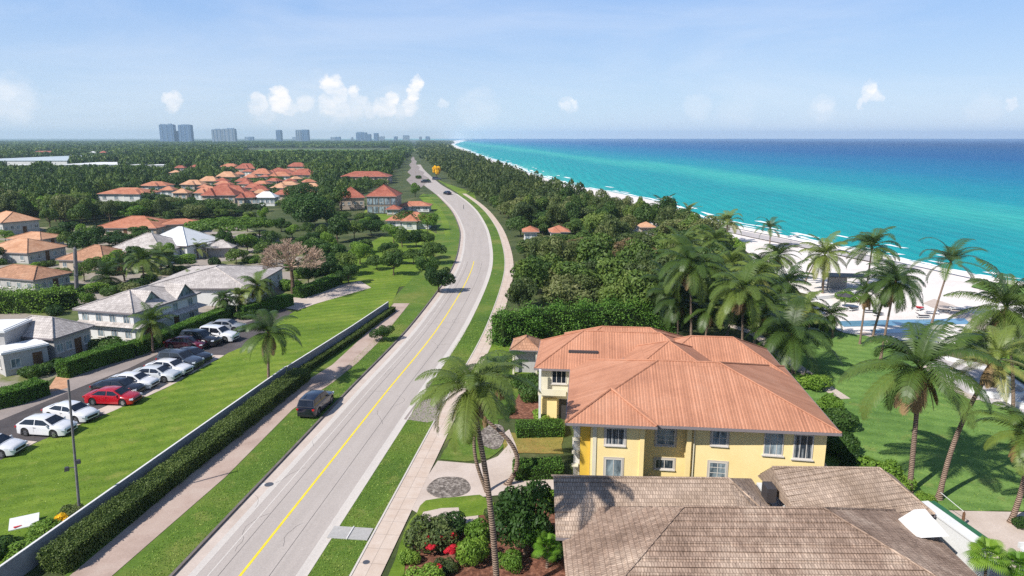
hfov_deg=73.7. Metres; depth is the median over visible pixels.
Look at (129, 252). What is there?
garden tree
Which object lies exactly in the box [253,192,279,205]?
house
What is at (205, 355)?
parked car
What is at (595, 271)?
woodland tree
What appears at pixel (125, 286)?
bush
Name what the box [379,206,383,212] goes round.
window
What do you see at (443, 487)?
circle
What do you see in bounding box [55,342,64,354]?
window
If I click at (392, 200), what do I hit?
window
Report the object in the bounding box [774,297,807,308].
bush
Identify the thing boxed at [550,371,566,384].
window
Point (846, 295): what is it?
parasol
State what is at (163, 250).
palm tree
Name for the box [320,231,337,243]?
garden tree
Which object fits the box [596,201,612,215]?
woodland tree
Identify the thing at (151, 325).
palm tree
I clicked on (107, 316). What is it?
house
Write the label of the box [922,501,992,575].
garden wall
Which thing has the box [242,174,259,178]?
house
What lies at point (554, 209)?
woodland tree
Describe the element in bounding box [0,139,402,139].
shore
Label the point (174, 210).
woodland tree
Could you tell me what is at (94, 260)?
garden tree
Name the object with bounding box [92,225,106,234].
garden tree
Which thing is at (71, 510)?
bush
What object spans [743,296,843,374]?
palm tree
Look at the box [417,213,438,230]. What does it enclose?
tree
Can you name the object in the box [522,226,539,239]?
house
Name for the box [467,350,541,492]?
palm tree
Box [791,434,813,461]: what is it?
window
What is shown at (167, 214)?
garden tree
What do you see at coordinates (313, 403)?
parked car
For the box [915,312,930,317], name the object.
sun lounger
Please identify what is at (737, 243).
bush
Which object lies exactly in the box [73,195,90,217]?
woodland tree
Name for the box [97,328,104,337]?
window
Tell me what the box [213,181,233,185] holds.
house
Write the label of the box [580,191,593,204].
woodland tree
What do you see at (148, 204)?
woodland tree
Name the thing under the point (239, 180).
house
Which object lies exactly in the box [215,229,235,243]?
tree
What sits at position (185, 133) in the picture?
tower block
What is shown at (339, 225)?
tree
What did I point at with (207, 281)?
house
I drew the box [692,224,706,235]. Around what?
woodland tree
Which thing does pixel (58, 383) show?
driveway
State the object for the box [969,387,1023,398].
curved bench
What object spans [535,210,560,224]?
woodland tree
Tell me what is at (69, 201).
woodland tree
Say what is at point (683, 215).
woodland tree
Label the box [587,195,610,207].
woodland tree
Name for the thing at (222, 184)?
house
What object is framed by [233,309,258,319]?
bush
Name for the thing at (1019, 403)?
curved bench
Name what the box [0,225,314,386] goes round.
yard
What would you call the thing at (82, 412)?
parked car
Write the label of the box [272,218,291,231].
garden tree
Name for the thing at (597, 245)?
woodland tree
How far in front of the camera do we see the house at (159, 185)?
340.62 m
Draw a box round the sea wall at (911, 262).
[721,224,1021,284]
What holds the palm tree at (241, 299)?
on the parking lot
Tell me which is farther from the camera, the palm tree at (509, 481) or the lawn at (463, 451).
the lawn at (463, 451)
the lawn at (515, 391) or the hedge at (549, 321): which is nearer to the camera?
the lawn at (515, 391)
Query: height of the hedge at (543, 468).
1.329 m
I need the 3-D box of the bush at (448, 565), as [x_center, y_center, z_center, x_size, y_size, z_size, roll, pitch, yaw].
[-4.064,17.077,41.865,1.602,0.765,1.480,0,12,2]
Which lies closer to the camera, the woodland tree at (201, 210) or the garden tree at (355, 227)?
the garden tree at (355, 227)
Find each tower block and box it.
[159,124,175,141]
[178,124,193,141]
[211,129,222,141]
[222,128,236,140]
[276,130,282,140]
[295,130,301,140]
[301,130,309,140]
[356,132,366,140]
[367,134,371,140]
[374,133,378,140]
[403,135,409,140]
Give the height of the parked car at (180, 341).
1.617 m
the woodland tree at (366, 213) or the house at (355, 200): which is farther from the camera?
the house at (355, 200)
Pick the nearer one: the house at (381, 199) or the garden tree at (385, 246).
the garden tree at (385, 246)
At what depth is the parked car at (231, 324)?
93.44 m
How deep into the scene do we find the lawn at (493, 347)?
85.46 m
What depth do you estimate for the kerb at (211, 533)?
56.73 m
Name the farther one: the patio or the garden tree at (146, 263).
the garden tree at (146, 263)
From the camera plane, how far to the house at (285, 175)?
426.90 m
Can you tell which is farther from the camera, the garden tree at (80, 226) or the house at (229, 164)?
the house at (229, 164)
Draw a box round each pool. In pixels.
[840,318,970,326]
[870,328,907,332]
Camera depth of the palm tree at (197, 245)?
150.15 m
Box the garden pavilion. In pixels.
[509,335,541,373]
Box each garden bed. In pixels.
[404,499,565,575]
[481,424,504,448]
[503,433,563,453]
[509,388,556,418]
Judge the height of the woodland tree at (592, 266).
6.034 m
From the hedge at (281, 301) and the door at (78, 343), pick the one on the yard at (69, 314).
the hedge at (281, 301)
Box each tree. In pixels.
[0,190,22,211]
[0,229,14,240]
[4,190,30,213]
[16,198,32,214]
[26,192,42,216]
[28,184,43,213]
[31,196,43,210]
[34,188,46,195]
[35,199,47,219]
[39,208,58,226]
[40,193,59,221]
[43,200,67,221]
[46,221,79,233]
[46,227,70,233]
[48,193,77,221]
[57,231,71,242]
[66,203,91,223]
[66,228,103,248]
[68,192,91,200]
[72,262,93,280]
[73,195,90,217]
[75,224,91,232]
[79,198,92,221]
[81,256,103,272]
[86,260,129,288]
[89,201,100,220]
[91,235,128,246]
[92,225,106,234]
[95,199,118,221]
[101,249,125,268]
[103,230,123,244]
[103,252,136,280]
[104,200,128,218]
[114,205,146,216]
[118,232,140,239]
[121,246,140,262]
[121,247,170,281]
[127,226,150,234]
[127,302,177,352]
[129,201,140,206]
[134,255,163,270]
[140,198,156,214]
[144,242,177,271]
[146,211,175,216]
[152,197,171,218]
[155,197,180,204]
[159,242,174,263]
[162,211,174,218]
[164,206,182,217]
[167,253,196,264]
[170,201,182,209]
[180,204,208,218]
[182,216,265,231]
[182,239,214,258]
[186,203,213,217]
[205,201,225,216]
[210,289,238,311]
[212,209,229,216]
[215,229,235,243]
[224,248,248,263]
[226,204,235,209]
[227,208,245,213]
[228,287,254,305]
[233,309,301,377]
[234,234,261,249]
[236,203,255,211]
[237,269,275,302]
[241,217,278,239]
[243,211,256,216]
[253,241,274,253]
[257,207,268,216]
[258,238,325,293]
[260,230,281,242]
[262,248,288,263]
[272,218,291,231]
[273,240,290,250]
[280,192,336,221]
[283,183,317,196]
[284,224,298,238]
[293,236,308,249]
[295,262,322,281]
[299,222,314,232]
[301,238,328,255]
[304,232,320,238]
[308,214,317,222]
[311,259,343,275]
[315,224,330,233]
[318,194,334,211]
[318,243,346,262]
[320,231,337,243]
[322,212,332,224]
[327,217,350,240]
[330,186,350,210]
[333,211,351,216]
[334,214,346,219]
[335,252,357,269]
[335,265,359,283]
[345,220,364,238]
[348,241,375,263]
[351,212,373,218]
[354,213,368,219]
[358,219,384,235]
[358,239,372,251]
[366,255,383,269]
[369,215,379,221]
[369,325,394,340]
[377,242,398,251]
[379,251,402,275]
[380,223,403,242]
[382,248,402,256]
[393,210,418,222]
[394,228,410,246]
[401,248,419,263]
[408,229,425,246]
[409,350,523,575]
[410,182,419,196]
[412,231,434,241]
[415,256,439,271]
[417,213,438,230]
[418,241,446,256]
[424,266,455,291]
[432,165,440,176]
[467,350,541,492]
[481,416,518,485]
[489,195,501,213]
[493,479,554,554]
[495,200,512,213]
[499,185,516,215]
[505,215,533,236]
[505,276,538,309]
[509,201,537,233]
[510,197,538,214]
[510,256,548,306]
[516,190,534,199]
[516,240,527,256]
[517,237,546,250]
[518,255,551,278]
[520,194,534,206]
[526,215,555,225]
[528,238,553,255]
[530,195,562,209]
[532,215,553,234]
[534,196,548,211]
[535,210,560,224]
[536,236,576,260]
[537,252,559,276]
[538,278,595,306]
[541,268,569,288]
[545,191,560,196]
[545,201,567,226]
[545,273,574,305]
[548,261,599,284]
[551,234,573,240]
[556,186,574,196]
[557,201,581,222]
[562,218,582,233]
[563,238,586,255]
[563,252,583,262]
[564,201,580,231]
[568,230,593,240]
[568,261,595,272]
[569,274,600,298]
[570,194,581,206]
[572,193,593,202]
[575,232,613,267]
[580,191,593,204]
[580,207,594,217]
[580,211,595,223]
[581,200,587,209]
[583,211,608,233]
[583,252,610,285]
[584,205,596,213]
[586,189,594,196]
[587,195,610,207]
[594,222,617,247]
[594,270,602,285]
[595,189,608,197]
[595,207,608,219]
[595,257,634,296]
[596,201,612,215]
[597,280,617,303]
[598,221,630,233]
[598,282,632,303]
[600,213,627,236]
[602,201,619,218]
[609,197,622,207]
[612,238,656,256]
[613,197,629,204]
[615,238,653,262]
[615,269,660,305]
[616,204,626,217]
[616,232,654,247]
[620,214,638,230]
[621,249,672,280]
[622,204,634,223]
[624,196,633,204]
[630,230,656,235]
[632,196,645,223]
[633,202,662,225]
[634,252,658,265]
[640,260,683,310]
[646,203,661,229]
[646,233,666,248]
[647,272,705,334]
[649,193,679,206]
[649,223,661,234]
[651,234,729,334]
[654,235,675,255]
[655,206,678,224]
[656,218,688,234]
[656,224,706,258]
[658,264,710,320]
[659,196,677,209]
[661,211,695,222]
[662,243,678,256]
[668,212,700,233]
[671,208,689,219]
[678,230,700,243]
[681,287,740,335]
[683,202,702,210]
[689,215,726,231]
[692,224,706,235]
[692,227,717,243]
[696,251,736,305]
[696,278,740,322]
[697,223,734,252]
[704,230,735,249]
[706,240,734,265]
[706,241,754,279]
[707,259,781,339]
[715,209,743,235]
[723,249,749,261]
[725,251,784,335]
[734,263,770,284]
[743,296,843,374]
[745,291,796,343]
[746,252,780,271]
[754,243,801,273]
[755,217,789,246]
[766,259,817,306]
[783,290,829,332]
[798,231,850,293]
[799,252,822,280]
[816,299,850,337]
[836,320,1004,493]
[837,277,890,343]
[840,226,900,283]
[851,260,926,341]
[863,260,925,359]
[910,237,995,322]
[935,325,1023,500]
[943,326,1000,387]
[944,258,1023,407]
[969,401,1023,523]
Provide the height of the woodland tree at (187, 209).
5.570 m
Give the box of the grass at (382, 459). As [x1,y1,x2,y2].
[0,189,1021,575]
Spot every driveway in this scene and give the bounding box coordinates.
[0,317,251,419]
[49,376,68,391]
[404,395,447,421]
[412,430,566,511]
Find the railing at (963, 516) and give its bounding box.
[940,492,965,520]
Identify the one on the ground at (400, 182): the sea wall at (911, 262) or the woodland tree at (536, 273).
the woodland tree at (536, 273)
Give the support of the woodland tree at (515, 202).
on the ground at (400, 182)
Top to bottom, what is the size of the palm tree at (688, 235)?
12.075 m
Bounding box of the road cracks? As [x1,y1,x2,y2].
[235,317,462,550]
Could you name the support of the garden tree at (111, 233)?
on the yard at (69, 314)
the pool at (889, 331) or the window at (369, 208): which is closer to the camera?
the pool at (889, 331)
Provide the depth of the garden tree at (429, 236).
164.35 m
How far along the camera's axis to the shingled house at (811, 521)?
37.56 m
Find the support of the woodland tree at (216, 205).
on the ground at (400, 182)
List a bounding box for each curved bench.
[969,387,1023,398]
[999,390,1023,408]
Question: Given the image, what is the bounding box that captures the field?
[259,149,390,151]
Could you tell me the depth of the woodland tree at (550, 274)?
112.34 m
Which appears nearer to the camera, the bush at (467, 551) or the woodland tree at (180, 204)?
the bush at (467, 551)
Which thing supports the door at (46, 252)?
in the house at (24, 250)
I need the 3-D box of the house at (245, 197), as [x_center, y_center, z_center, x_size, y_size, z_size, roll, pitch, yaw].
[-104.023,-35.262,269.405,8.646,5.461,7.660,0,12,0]
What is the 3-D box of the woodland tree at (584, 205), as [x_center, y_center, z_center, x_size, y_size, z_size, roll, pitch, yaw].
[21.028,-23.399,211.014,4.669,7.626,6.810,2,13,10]
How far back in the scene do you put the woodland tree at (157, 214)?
223.68 m
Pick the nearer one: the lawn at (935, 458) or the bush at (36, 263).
the lawn at (935, 458)
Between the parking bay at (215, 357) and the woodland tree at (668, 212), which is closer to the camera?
the parking bay at (215, 357)
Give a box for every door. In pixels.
[32,351,43,364]
[45,251,49,259]
[53,278,58,288]
[74,337,82,353]
[174,315,179,322]
[559,399,566,418]
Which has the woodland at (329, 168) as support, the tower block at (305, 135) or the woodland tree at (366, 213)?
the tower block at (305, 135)
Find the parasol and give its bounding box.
[837,293,852,304]
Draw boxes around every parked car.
[0,433,27,458]
[14,413,78,437]
[41,400,99,422]
[82,386,142,406]
[89,377,145,391]
[109,371,159,388]
[132,364,181,382]
[143,358,193,374]
[155,348,203,367]
[163,335,207,348]
[179,328,221,347]
[179,346,212,361]
[199,324,239,342]
[205,318,245,330]
[296,390,333,416]
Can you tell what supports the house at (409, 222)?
on the lawn at (383, 276)
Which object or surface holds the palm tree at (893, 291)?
on the lawn at (935, 458)
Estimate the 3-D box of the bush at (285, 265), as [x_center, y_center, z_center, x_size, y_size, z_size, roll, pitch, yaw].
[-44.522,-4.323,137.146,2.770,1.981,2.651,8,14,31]
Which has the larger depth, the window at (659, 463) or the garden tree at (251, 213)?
the garden tree at (251, 213)
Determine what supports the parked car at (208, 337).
on the parking lot
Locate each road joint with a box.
[207,262,464,575]
[220,265,466,572]
[269,264,481,575]
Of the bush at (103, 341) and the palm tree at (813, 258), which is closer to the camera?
the bush at (103, 341)
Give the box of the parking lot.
[0,309,291,459]
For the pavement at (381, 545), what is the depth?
53.59 m
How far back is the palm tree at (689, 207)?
192.49 m
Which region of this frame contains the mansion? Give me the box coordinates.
[534,326,841,483]
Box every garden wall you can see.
[812,282,900,300]
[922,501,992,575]
[945,356,1023,391]
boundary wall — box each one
[0,366,286,575]
[286,302,388,370]
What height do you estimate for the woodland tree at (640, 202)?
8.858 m
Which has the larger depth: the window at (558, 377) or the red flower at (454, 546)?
the window at (558, 377)
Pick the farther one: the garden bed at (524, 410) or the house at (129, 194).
the house at (129, 194)
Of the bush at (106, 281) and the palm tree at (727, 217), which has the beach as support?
the palm tree at (727, 217)
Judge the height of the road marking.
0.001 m
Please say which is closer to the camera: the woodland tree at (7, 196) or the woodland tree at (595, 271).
the woodland tree at (595, 271)
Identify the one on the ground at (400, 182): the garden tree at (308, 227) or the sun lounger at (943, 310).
the garden tree at (308, 227)
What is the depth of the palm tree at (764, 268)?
88.88 m
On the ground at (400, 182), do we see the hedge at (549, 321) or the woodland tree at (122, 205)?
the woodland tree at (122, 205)
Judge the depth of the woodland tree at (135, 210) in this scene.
218.04 m
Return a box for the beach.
[451,140,1023,316]
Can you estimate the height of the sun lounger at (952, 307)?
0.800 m
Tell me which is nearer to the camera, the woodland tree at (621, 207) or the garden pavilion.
the garden pavilion
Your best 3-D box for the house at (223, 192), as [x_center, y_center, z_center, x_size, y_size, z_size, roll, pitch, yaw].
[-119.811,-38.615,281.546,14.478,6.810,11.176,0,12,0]
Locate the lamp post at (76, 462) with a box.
[64,379,80,508]
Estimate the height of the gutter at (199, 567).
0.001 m
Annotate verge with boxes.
[65,194,459,575]
[308,194,504,575]
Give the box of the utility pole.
[73,247,78,288]
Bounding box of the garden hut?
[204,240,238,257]
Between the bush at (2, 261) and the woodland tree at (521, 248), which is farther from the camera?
the woodland tree at (521, 248)
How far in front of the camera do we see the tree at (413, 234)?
164.51 m
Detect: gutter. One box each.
[175,194,463,575]
[188,194,464,575]
[296,194,491,575]
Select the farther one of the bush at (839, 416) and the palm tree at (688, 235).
the palm tree at (688, 235)
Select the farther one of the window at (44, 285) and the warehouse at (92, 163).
the warehouse at (92, 163)
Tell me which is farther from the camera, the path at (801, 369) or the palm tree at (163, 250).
the palm tree at (163, 250)
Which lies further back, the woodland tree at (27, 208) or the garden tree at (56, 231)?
the woodland tree at (27, 208)
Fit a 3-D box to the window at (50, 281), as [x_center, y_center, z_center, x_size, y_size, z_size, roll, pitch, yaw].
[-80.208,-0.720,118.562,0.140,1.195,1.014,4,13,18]
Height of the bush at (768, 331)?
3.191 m
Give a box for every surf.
[453,141,1022,281]
[455,145,1020,278]
[473,150,942,255]
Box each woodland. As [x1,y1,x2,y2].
[0,140,416,210]
[415,140,588,203]
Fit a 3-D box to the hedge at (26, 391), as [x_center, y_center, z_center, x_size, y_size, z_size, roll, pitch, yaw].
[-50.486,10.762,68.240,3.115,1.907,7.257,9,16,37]
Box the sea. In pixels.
[410,139,1023,281]
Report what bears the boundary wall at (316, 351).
on the ground at (400, 182)
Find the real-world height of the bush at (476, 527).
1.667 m
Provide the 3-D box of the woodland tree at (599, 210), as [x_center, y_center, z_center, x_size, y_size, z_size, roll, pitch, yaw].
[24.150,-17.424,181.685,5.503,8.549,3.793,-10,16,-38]
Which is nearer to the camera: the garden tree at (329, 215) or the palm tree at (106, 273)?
the palm tree at (106, 273)
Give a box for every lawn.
[0,284,400,563]
[316,229,435,303]
[362,209,392,219]
[388,495,493,575]
[419,193,449,235]
[439,180,475,198]
[440,411,503,460]
[485,360,518,418]
[488,343,538,373]
[772,331,1023,510]
[964,340,1023,381]
[971,281,1023,296]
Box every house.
[0,211,40,234]
[0,238,67,263]
[0,264,72,291]
[0,319,32,344]
[0,339,48,376]
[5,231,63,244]
[21,315,94,360]
[55,244,131,270]
[72,283,206,340]
[97,187,161,201]
[98,216,168,235]
[113,233,180,263]
[140,181,175,189]
[149,265,284,305]
[158,186,178,196]
[160,226,217,258]
[162,218,200,231]
[172,188,192,198]
[175,165,186,170]
[179,180,207,189]
[193,188,208,199]
[200,176,217,184]
[200,186,241,202]
[205,241,215,256]
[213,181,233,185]
[214,178,230,182]
[214,183,232,186]
[215,171,240,179]
[220,163,236,168]
[229,185,250,192]
[234,163,254,171]
[234,178,251,182]
[235,192,257,205]
[236,172,244,177]
[237,181,253,186]
[241,169,253,175]
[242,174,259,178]
[243,184,266,188]
[250,169,272,175]
[250,186,269,191]
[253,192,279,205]
[254,181,271,184]
[254,189,267,193]
[260,174,269,178]
[266,178,283,183]
[270,169,293,173]
[270,172,294,179]
[270,185,287,189]
[274,181,299,185]
[274,190,284,199]
[286,162,303,168]
[289,176,302,180]
[291,169,312,177]
[301,179,315,182]
[339,187,364,209]
[340,171,392,183]
[365,184,402,213]
[385,205,401,214]
[385,212,431,229]
[399,201,432,211]
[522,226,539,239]
[548,225,570,235]
[551,466,977,575]
[636,222,655,234]
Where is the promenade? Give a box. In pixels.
[722,227,918,267]
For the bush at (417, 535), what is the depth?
43.93 m
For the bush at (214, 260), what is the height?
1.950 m
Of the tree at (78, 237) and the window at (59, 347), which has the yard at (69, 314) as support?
the tree at (78, 237)
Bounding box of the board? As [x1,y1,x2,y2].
[8,512,39,531]
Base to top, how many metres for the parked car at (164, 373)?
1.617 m
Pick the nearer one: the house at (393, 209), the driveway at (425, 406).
the driveway at (425, 406)
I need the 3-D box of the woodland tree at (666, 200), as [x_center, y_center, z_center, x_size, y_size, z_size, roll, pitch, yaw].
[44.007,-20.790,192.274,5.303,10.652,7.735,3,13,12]
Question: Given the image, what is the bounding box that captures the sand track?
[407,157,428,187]
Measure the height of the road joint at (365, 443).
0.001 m
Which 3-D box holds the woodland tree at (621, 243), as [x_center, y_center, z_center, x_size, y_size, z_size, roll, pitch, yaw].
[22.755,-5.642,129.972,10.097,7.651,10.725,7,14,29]
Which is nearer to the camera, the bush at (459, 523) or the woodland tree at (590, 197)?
the bush at (459, 523)
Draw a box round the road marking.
[239,261,473,575]
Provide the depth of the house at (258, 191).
293.43 m
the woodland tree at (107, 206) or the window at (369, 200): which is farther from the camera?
the window at (369, 200)
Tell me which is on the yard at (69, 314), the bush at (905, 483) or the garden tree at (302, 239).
the garden tree at (302, 239)
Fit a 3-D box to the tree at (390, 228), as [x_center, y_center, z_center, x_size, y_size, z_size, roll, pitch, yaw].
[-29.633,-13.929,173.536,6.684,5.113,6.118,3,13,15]
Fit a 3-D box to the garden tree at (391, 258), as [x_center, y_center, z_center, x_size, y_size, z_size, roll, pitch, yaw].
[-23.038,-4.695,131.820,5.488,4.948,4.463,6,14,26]
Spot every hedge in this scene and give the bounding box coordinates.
[0,282,84,314]
[0,377,50,408]
[36,368,310,574]
[54,340,134,377]
[128,305,235,355]
[236,293,293,315]
[293,274,342,297]
[298,306,395,370]
[485,293,684,347]
[512,455,563,480]
[515,418,564,438]
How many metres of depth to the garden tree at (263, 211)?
210.74 m
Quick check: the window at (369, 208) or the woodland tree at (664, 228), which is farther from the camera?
the window at (369, 208)
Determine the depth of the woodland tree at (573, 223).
181.95 m
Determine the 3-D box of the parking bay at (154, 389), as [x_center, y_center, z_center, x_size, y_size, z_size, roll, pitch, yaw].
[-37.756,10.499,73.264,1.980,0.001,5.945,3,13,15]
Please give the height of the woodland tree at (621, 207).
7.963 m
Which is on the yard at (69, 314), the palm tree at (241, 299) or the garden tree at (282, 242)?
the garden tree at (282, 242)
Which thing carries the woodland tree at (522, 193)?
on the ground at (400, 182)
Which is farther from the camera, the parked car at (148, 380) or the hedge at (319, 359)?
the hedge at (319, 359)
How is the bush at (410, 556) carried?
on the garden bed at (533, 566)
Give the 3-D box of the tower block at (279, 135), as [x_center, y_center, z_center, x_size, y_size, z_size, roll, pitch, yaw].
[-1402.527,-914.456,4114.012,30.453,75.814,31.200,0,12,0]
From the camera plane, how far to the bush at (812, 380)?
71.83 m
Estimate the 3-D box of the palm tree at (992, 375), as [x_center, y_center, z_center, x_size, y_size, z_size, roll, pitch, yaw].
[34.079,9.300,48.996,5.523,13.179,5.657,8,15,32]
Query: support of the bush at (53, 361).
on the yard at (69, 314)
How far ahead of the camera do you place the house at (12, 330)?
79.90 m
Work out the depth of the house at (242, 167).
534.00 m
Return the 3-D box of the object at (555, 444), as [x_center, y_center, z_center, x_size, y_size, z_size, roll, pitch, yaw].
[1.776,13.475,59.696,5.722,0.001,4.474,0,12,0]
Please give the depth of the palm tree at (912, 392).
48.70 m
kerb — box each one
[169,195,459,575]
[306,196,492,575]
[349,194,504,575]
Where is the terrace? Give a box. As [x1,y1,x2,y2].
[811,286,990,342]
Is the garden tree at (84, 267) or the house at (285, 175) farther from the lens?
the house at (285, 175)
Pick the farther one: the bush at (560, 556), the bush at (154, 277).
the bush at (154, 277)
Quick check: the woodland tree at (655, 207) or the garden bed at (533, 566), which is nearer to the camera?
the garden bed at (533, 566)
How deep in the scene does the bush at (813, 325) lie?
93.60 m
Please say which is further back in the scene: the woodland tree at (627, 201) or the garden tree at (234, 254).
the woodland tree at (627, 201)
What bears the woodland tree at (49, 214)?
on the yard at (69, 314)
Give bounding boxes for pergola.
[821,273,868,290]
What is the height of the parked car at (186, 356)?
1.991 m
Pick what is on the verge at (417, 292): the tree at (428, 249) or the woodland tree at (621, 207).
the tree at (428, 249)
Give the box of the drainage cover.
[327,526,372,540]
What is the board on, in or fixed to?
on the lawn at (362, 303)
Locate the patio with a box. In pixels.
[949,510,1023,575]
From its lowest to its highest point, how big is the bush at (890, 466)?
2.310 m
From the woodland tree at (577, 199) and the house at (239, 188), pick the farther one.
the house at (239, 188)
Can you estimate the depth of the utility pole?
114.12 m
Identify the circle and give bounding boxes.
[426,477,469,497]
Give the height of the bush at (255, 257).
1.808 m
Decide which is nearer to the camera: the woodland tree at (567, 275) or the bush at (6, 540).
the bush at (6, 540)
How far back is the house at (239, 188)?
291.76 m
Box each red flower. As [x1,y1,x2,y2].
[425,543,437,549]
[443,547,455,554]
[448,544,457,552]
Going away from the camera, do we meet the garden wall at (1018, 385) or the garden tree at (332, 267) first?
the garden wall at (1018, 385)
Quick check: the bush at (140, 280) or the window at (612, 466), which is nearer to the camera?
the window at (612, 466)
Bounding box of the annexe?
[1017,542,1023,573]
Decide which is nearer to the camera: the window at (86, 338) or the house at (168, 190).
the window at (86, 338)
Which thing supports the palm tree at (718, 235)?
on the ground at (400, 182)
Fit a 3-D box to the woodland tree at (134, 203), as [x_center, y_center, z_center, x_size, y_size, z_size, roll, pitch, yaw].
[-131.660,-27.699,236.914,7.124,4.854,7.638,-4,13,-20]
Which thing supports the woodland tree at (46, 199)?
on the ground at (400, 182)
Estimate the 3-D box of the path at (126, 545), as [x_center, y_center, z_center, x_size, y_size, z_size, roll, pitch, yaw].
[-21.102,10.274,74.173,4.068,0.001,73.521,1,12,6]
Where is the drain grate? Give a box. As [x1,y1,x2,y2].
[259,482,272,486]
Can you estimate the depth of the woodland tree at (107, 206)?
214.88 m
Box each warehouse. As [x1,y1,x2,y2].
[0,156,68,165]
[58,162,126,165]
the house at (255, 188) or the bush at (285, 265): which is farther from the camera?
the house at (255, 188)
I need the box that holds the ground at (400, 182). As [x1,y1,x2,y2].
[0,140,1023,575]
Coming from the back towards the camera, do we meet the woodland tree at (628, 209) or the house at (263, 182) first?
the house at (263, 182)
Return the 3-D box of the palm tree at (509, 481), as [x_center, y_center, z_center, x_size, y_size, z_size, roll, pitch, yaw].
[-0.878,12.540,51.864,2.897,5.924,0.660,0,12,0]
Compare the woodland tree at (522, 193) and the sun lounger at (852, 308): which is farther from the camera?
the woodland tree at (522, 193)
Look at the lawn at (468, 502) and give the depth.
49.21 m
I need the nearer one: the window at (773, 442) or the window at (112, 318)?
the window at (773, 442)
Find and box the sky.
[0,0,1023,138]
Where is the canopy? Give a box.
[898,509,948,537]
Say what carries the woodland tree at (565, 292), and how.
on the ground at (400, 182)
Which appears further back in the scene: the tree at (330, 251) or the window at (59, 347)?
the tree at (330, 251)
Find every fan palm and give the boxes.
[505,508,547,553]
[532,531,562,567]
[961,535,1013,575]
[999,548,1023,575]
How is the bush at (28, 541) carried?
on the lawn at (362, 303)
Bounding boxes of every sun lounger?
[848,306,858,311]
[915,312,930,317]
[936,307,950,312]
[949,304,963,309]
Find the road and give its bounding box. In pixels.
[174,165,489,575]
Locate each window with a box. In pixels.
[10,357,22,369]
[41,281,47,288]
[47,280,52,287]
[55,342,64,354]
[59,278,63,284]
[65,277,70,283]
[65,339,74,350]
[81,312,88,319]
[83,333,91,344]
[95,313,101,320]
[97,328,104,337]
[109,314,115,322]
[111,329,117,338]
[123,316,129,323]
[124,330,131,339]
[172,302,177,310]
[187,297,192,305]
[367,198,371,204]
[367,206,372,212]
[373,198,377,204]
[373,206,378,212]
[379,198,383,204]
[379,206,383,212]
[384,198,389,204]
[390,198,395,204]
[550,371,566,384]
[603,427,626,446]
[603,457,623,475]
[653,457,675,470]
[654,428,676,447]
[706,460,728,476]
[709,431,729,447]
[761,433,783,457]
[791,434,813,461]
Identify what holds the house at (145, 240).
on the yard at (69, 314)
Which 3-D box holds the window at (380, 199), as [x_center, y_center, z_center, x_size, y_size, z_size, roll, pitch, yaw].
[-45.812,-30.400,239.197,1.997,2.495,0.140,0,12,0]
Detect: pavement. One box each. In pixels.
[286,281,370,309]
[352,194,513,575]
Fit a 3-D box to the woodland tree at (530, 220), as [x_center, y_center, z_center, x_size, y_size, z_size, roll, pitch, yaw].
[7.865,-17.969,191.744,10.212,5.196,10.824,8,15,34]
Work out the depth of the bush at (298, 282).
118.99 m
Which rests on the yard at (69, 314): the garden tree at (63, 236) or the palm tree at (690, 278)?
the garden tree at (63, 236)
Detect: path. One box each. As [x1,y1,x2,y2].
[70,303,408,575]
[423,507,477,526]
[693,315,850,398]
[857,332,978,399]
[924,299,1012,345]
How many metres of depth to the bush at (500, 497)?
49.02 m
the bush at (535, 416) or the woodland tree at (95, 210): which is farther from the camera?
the woodland tree at (95, 210)
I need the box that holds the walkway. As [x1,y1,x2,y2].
[932,356,1023,411]
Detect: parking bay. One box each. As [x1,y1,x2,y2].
[98,404,121,413]
[141,377,183,395]
[187,355,223,373]
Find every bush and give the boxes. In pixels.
[0,258,7,264]
[0,534,24,557]
[2,534,56,561]
[16,362,50,378]
[24,518,61,540]
[31,262,50,266]
[37,260,55,266]
[45,304,64,315]
[45,357,64,371]
[53,512,70,520]
[54,267,71,274]
[57,503,83,517]
[61,287,84,293]
[79,292,96,302]
[81,282,110,292]
[86,336,123,350]
[96,279,116,288]
[99,285,122,295]
[111,282,140,293]
[128,277,149,286]
[140,273,157,281]
[159,268,172,275]
[166,265,184,271]
[208,256,221,264]
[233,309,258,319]
[241,254,259,263]
[278,279,302,289]
[279,281,290,290]
[283,262,296,270]
[293,270,304,278]
[397,548,420,564]
[401,562,445,575]
[403,513,458,552]
[433,510,466,539]
[434,557,458,575]
[455,536,489,567]
[464,517,490,540]
[483,505,507,521]
[496,491,515,506]
[498,548,522,574]
[502,404,513,415]
[510,372,538,387]
[518,382,538,402]
[532,408,557,419]
[533,522,554,542]
[542,489,554,511]
[544,535,563,561]
[731,237,745,251]
[740,300,771,324]
[760,310,795,334]
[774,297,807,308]
[795,374,832,389]
[805,322,830,331]
[816,392,844,411]
[824,407,859,431]
[826,430,860,458]
[834,291,860,302]
[839,451,870,466]
[854,455,904,481]
[894,474,917,490]
[915,490,936,501]
[1011,516,1023,529]
[1015,357,1023,369]

